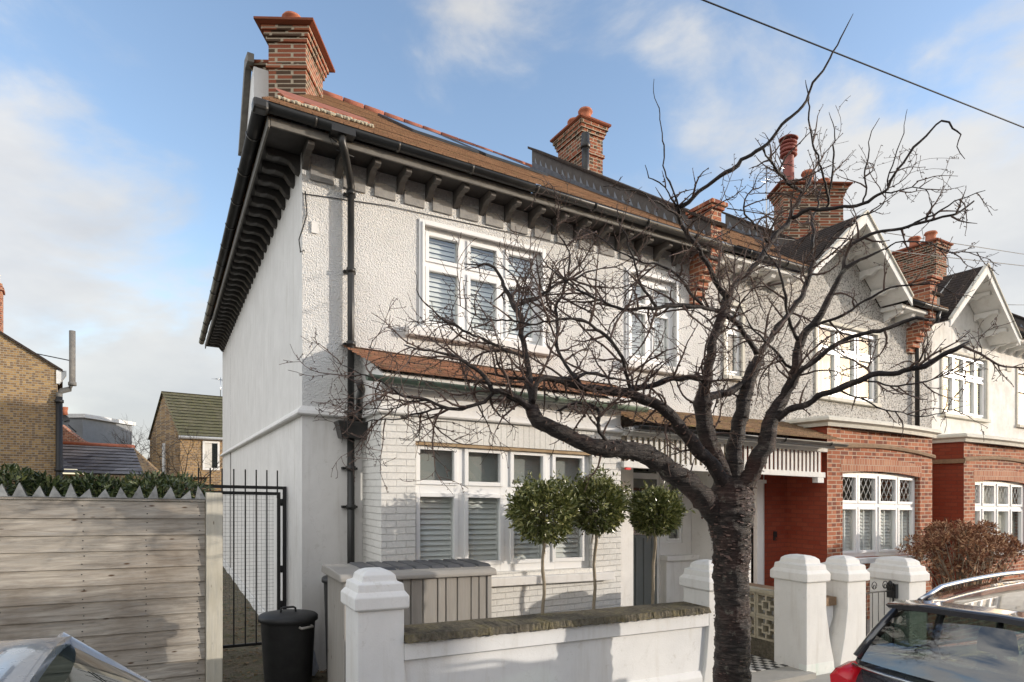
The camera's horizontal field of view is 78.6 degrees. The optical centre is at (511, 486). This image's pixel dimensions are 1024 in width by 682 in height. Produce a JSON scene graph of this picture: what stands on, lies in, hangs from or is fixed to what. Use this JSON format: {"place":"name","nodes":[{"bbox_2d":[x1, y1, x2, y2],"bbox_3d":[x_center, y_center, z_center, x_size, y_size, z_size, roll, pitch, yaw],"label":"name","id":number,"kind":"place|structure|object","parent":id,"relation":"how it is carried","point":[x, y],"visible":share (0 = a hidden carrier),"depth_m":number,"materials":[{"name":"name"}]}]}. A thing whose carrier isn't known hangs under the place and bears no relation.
{"place":"outdoors","nodes":[
{"label":"outdoors","id":0,"kind":"place"},
{"bbox_2d":[63,407,135,465],"bbox_3d":[-21.449,-2.372,32.050,4.232,2.865,6.100,0,0,0],"label":"house extension","id":1,"kind":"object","parent":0,"point":[84,428],"visible":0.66,"depth_m":31.75,"materials":[{"name":"white paint"}]},
{"bbox_2d":[223,567,327,681],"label":"garden ground","id":2,"kind":"structure","parent":0,"point":[228,672],"depth_m":8.29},
{"bbox_2d":[0,463,216,501],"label":"hedge","id":3,"kind":"object","parent":2,"relation":"on","point":[32,481],"visible":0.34,"depth_m":5.62,"materials":[{"name":"green plant"}]},
{"bbox_2d":[0,483,222,681],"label":"wooden fence","id":4,"kind":"object","parent":2,"relation":"on","point":[134,583],"visible":0.95,"depth_m":5.30,"materials":[{"name":"grey wood"}]},
{"bbox_2d":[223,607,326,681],"bbox_3d":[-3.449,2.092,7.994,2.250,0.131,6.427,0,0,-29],"label":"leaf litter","id":5,"kind":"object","parent":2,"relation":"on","point":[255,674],"visible":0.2,"depth_m":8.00,"materials":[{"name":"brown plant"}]},
{"bbox_2d":[258,606,317,681],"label":"dustbin","id":6,"kind":"object","parent":2,"relation":"on","point":[287,636],"visible":1,"depth_m":6.32,"materials":[{"name":"grey plastic"}]},
{"bbox_2d":[312,651,318,675],"bbox_3d":[-2.275,1.905,6.918,0.263,0.375,0.162,0,0,-29],"label":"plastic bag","id":7,"kind":"object","parent":2,"relation":"on","point":[315,668],"visible":0.17,"depth_m":6.91,"materials":[{"name":"grey plastic"}]},
{"bbox_2d":[322,575,327,677],"bbox_3d":[-1.842,1.517,6.951,0.520,1.200,0.542,0,0,-29],"label":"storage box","id":8,"kind":"object","parent":2,"relation":"on","point":[325,579],"visible":0.09,"depth_m":6.82,"materials":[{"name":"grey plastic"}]},
{"bbox_2d":[341,567,408,681],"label":"gate pillar","id":9,"kind":"structure","parent":2,"relation":"on","point":[375,600],"depth_m":5.00,"materials":[{"name":"white paint"}]},
{"bbox_2d":[321,558,496,681],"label":"garden store","id":10,"kind":"structure","parent":2,"relation":"on","point":[439,590],"depth_m":6.29,"materials":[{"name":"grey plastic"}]},
{"bbox_2d":[504,470,584,612],"bbox_3d":[0.360,0.986,6.816,0.949,2.356,0.975,0,0,-29],"label":"standard laurel","id":11,"kind":"object","parent":2,"relation":"on","point":[561,510],"visible":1,"depth_m":6.66,"materials":[{"name":"green plant"}]},
{"bbox_2d":[404,601,710,681],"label":"garden wall","id":12,"kind":"structure","parent":2,"relation":"on","point":[661,642],"depth_m":5.90,"materials":[{"name":"paint"}]},
{"bbox_2d":[566,463,631,608],"bbox_3d":[0.950,0.953,7.214,0.853,2.459,0.874,0,0,32],"label":"standard laurel","id":13,"kind":"object","parent":2,"relation":"on","point":[607,517],"visible":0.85,"depth_m":6.99,"materials":[{"name":"green plant"}]},
{"bbox_2d":[626,480,695,603],"bbox_3d":[1.773,1.056,7.616,0.818,2.298,0.840,0,0,-29],"label":"standard laurel","id":14,"kind":"object","parent":2,"relation":"on","point":[649,506],"visible":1,"depth_m":7.44,"materials":[{"name":"green plant"}]},
{"bbox_2d":[0,0,1023,473],"label":"sky","id":15,"kind":"structure","parent":0,"point":[120,119],"materials":[{"name":"blue"}]},
{"bbox_2d":[751,560,752,582],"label":"ground","id":16,"kind":"structure","parent":0,"point":[751,571],"depth_m":19.92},
{"bbox_2d":[0,275,76,483],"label":"brick house","id":17,"kind":"structure","parent":16,"relation":"on","point":[32,390],"depth_m":20.62,"materials":[{"name":"brick"}]},
{"bbox_2d":[63,441,211,493],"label":"outbuilding","id":18,"kind":"structure","parent":16,"relation":"on","point":[86,457],"depth_m":24.32,"materials":[{"name":"grey tile"}]},
{"bbox_2d":[94,415,222,489],"bbox_3d":[-14.543,-0.441,25.515,5.659,5.097,4.350,0,0,0],"label":"bare bush","id":19,"kind":"object","parent":16,"relation":"on","point":[159,455],"visible":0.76,"depth_m":25.24,"materials":[{"name":"brown plant"}]},
{"bbox_2d":[148,391,222,496],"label":"brick cottage","id":20,"kind":"structure","parent":16,"relation":"on","point":[201,415],"depth_m":29.44,"materials":[{"name":"brown brick"}]},
{"bbox_2d":[162,443,164,472],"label":"side window","id":21,"kind":"structure","parent":20,"relation":"in","point":[163,447],"depth_m":30.31,"materials":[{"name":"white paint"}]},
{"bbox_2d":[202,441,219,469],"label":"window","id":22,"kind":"structure","parent":20,"relation":"in","point":[208,446],"depth_m":28.79,"materials":[{"name":"white paint"}]},
{"bbox_2d":[199,11,848,671],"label":"end terrace house","id":23,"kind":"structure","parent":16,"relation":"on","point":[345,217],"depth_m":8.00,"materials":[{"name":"white paint"}]},
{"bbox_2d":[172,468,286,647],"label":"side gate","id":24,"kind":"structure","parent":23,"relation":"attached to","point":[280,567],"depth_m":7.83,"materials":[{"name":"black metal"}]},
{"bbox_2d":[425,227,539,344],"bbox_3d":[-0.591,-2.594,8.656,1.940,1.760,0.918,0,0,-29],"label":"window","id":25,"kind":"structure","parent":23,"relation":"in","point":[436,289],"depth_m":8.29,"materials":[{"name":"white plastic"}]},
{"bbox_2d":[416,445,588,570],"bbox_3d":[-0.263,0.296,8.002,2.620,1.938,0.918,0,0,-29],"label":"window","id":26,"kind":"structure","parent":23,"relation":"in","point":[472,524],"depth_m":7.54,"materials":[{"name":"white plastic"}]},
{"bbox_2d":[633,478,656,605],"bbox_3d":[2.026,1.077,9.898,0.696,2.416,0.110,0,0,-29],"label":"front door","id":27,"kind":"structure","parent":23,"relation":"in","point":[642,548],"depth_m":9.94,"materials":[{"name":"grey wood"}]},
{"bbox_2d":[630,274,672,365],"bbox_3d":[1.916,-2.544,10.044,1.150,1.750,0.918,0,0,-29],"label":"window","id":28,"kind":"structure","parent":23,"relation":"in","point":[667,321],"depth_m":9.70,"materials":[{"name":"white plastic"}]},
{"bbox_2d":[635,478,681,542],"bbox_3d":[2.431,0.380,10.630,0.560,1.505,0.918,0,0,-29],"label":"window","id":29,"kind":"structure","parent":23,"relation":"in","point":[669,539],"depth_m":10.30,"materials":[{"name":"white plastic"}]},
{"bbox_2d":[508,134,948,619],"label":"terraced house","id":30,"kind":"structure","parent":16,"relation":"on","point":[827,518],"depth_m":11.48,"materials":[{"name":"red brick"}]},
{"bbox_2d":[727,307,738,375],"bbox_3d":[3.633,-2.429,10.587,0.380,1.190,0.238,0,0,-29],"label":"window","id":31,"kind":"structure","parent":30,"relation":"in","point":[736,355],"depth_m":10.56,"materials":[{"name":"white plastic"}]},
{"bbox_2d":[749,166,773,230],"bbox_3d":[6.513,-7.185,16.019,0.468,2.001,0.774,0,0,-13],"label":"tv aerial","id":32,"kind":"object","parent":30,"relation":"attached to","point":[766,186],"visible":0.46,"depth_m":16.00,"materials":[{"name":"silver metal"}]},
{"bbox_2d":[818,324,874,402],"bbox_3d":[6.354,-2.338,12.092,1.860,1.408,0.238,0,0,-29],"label":"window","id":33,"kind":"structure","parent":30,"relation":"in","point":[830,360],"depth_m":12.12,"materials":[{"name":"white plastic"}]},
{"bbox_2d":[702,0,1023,127],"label":"overhead wire","id":34,"kind":"object","parent":30,"relation":"attached to","point":[744,16],"visible":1,"depth_m":7.69,"materials":[{"name":"black plastic"}]},
{"bbox_2d":[726,208,1021,253],"bbox_3d":[15.889,-8.490,22.000,27.337,4.556,0.024,0,0,-36],"label":"overhead wire","id":35,"kind":"object","parent":30,"relation":"attached to","point":[883,232],"visible":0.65,"depth_m":19.00,"materials":[{"name":"black plastic"}]},
{"bbox_2d":[843,472,914,556],"bbox_3d":[6.422,0.509,11.722,2.556,1.966,0.918,0,0,-29],"label":"window","id":36,"kind":"structure","parent":30,"relation":"in","point":[858,505],"depth_m":11.36,"materials":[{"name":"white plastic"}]},
{"bbox_2d":[746,234,1023,265],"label":"overhead wire","id":37,"kind":"object","parent":30,"relation":"attached to","point":[906,252],"visible":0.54,"depth_m":17.98,"materials":[{"name":"black plastic"}]},
{"bbox_2d":[654,230,1023,593],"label":"terraced house","id":38,"kind":"structure","parent":16,"relation":"on","point":[967,461],"depth_m":13.81,"materials":[{"name":"white paint"}]},
{"bbox_2d":[943,354,983,418],"bbox_3d":[10.077,-2.248,14.152,1.890,1.409,0.238,0,0,-29],"label":"window","id":39,"kind":"structure","parent":38,"relation":"in","point":[952,382],"depth_m":14.28,"materials":[{"name":"white plastic"}]},
{"bbox_2d":[975,481,1023,546],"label":"window","id":40,"kind":"structure","parent":38,"relation":"in","point":[994,500],"depth_m":13.63,"materials":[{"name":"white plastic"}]},
{"bbox_2d":[976,367,1023,424],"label":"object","id":41,"kind":"structure","parent":38,"relation":"in","point":[1020,375],"depth_m":15.81,"materials":[{"name":"white fabric"}]},
{"bbox_2d":[866,366,1023,549],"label":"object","id":42,"kind":"structure","parent":16,"relation":"on","point":[867,389],"depth_m":20.65,"materials":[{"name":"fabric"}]},
{"bbox_2d":[751,620,869,681],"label":"path","id":43,"kind":"structure","parent":0,"point":[786,674],"depth_m":7.36,"materials":[{"name":"grey concrete"}]},
{"bbox_2d":[679,559,715,681],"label":"gate pillar","id":44,"kind":"structure","parent":43,"relation":"on","point":[696,582],"depth_m":6.78,"materials":[{"name":"white paint"}]},
{"bbox_2d":[749,586,773,660],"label":"breeze block wall","id":45,"kind":"structure","parent":43,"relation":"on","point":[761,645],"depth_m":8.17,"materials":[{"name":"concrete"}]},
{"bbox_2d":[749,655,787,671],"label":"tiled path","id":46,"kind":"structure","parent":43,"relation":"on","point":[758,663],"depth_m":7.76,"materials":[{"name":"multicoloured tile"}]},
{"bbox_2d":[749,583,836,637],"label":"dividing wall","id":47,"kind":"structure","parent":43,"relation":"on","point":[831,601],"depth_m":7.98,"materials":[{"name":"concrete"}]},
{"bbox_2d":[770,554,834,675],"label":"gate pillar","id":48,"kind":"structure","parent":43,"relation":"on","point":[801,637],"depth_m":7.66,"materials":[{"name":"white paint"}]},
{"bbox_2d":[821,555,869,667],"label":"gate pillar","id":49,"kind":"structure","parent":43,"relation":"on","point":[846,583],"depth_m":7.98,"materials":[{"name":"white paint"}]},
{"bbox_2d":[866,581,893,635],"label":"garden gate","id":50,"kind":"structure","parent":49,"relation":"attached to","point":[890,584],"depth_m":8.52,"materials":[{"name":"black metal"}]},
{"bbox_2d":[867,556,929,630],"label":"gate pillar","id":51,"kind":"structure","parent":43,"relation":"on","point":[910,577],"depth_m":8.76,"materials":[{"name":"white paint"}]},
{"bbox_2d":[887,584,897,598],"bbox_3d":[5.308,1.456,8.736,0.056,0.201,0.140,0,0,-29],"label":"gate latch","id":52,"kind":"object","parent":51,"relation":"attached to","point":[889,594],"visible":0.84,"depth_m":8.68,"materials":[{"name":"black plastic"}]},
{"bbox_2d":[801,673,830,681],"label":"pavement","id":53,"kind":"structure","parent":0,"point":[823,678],"depth_m":7.42,"materials":[{"name":"grey concrete"}]},
{"bbox_2d":[279,14,1023,681],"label":"street tree","id":54,"kind":"object","parent":53,"relation":"on","point":[725,506],"visible":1,"depth_m":5.60,"materials":[{"name":"brown plant"}]},
{"bbox_2d":[895,517,1023,593],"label":"hydrangea bush","id":55,"kind":"object","parent":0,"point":[971,542],"visible":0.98,"depth_m":10.46,"materials":[{"name":"brown plant"}]},
{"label":"road","id":56,"kind":"structure","parent":0,"visible":0},
{"bbox_2d":[0,632,150,681],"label":"parked car","id":57,"kind":"object","parent":56,"relation":"on","point":[63,657],"visible":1,"depth_m":2.02,"materials":[{"name":"silver metal"}]},
{"bbox_2d":[830,570,1023,681],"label":"parked car","id":58,"kind":"object","parent":56,"relation":"on","point":[973,633],"visible":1,"depth_m":4.04,"materials":[{"name":"grey"}]}
]}

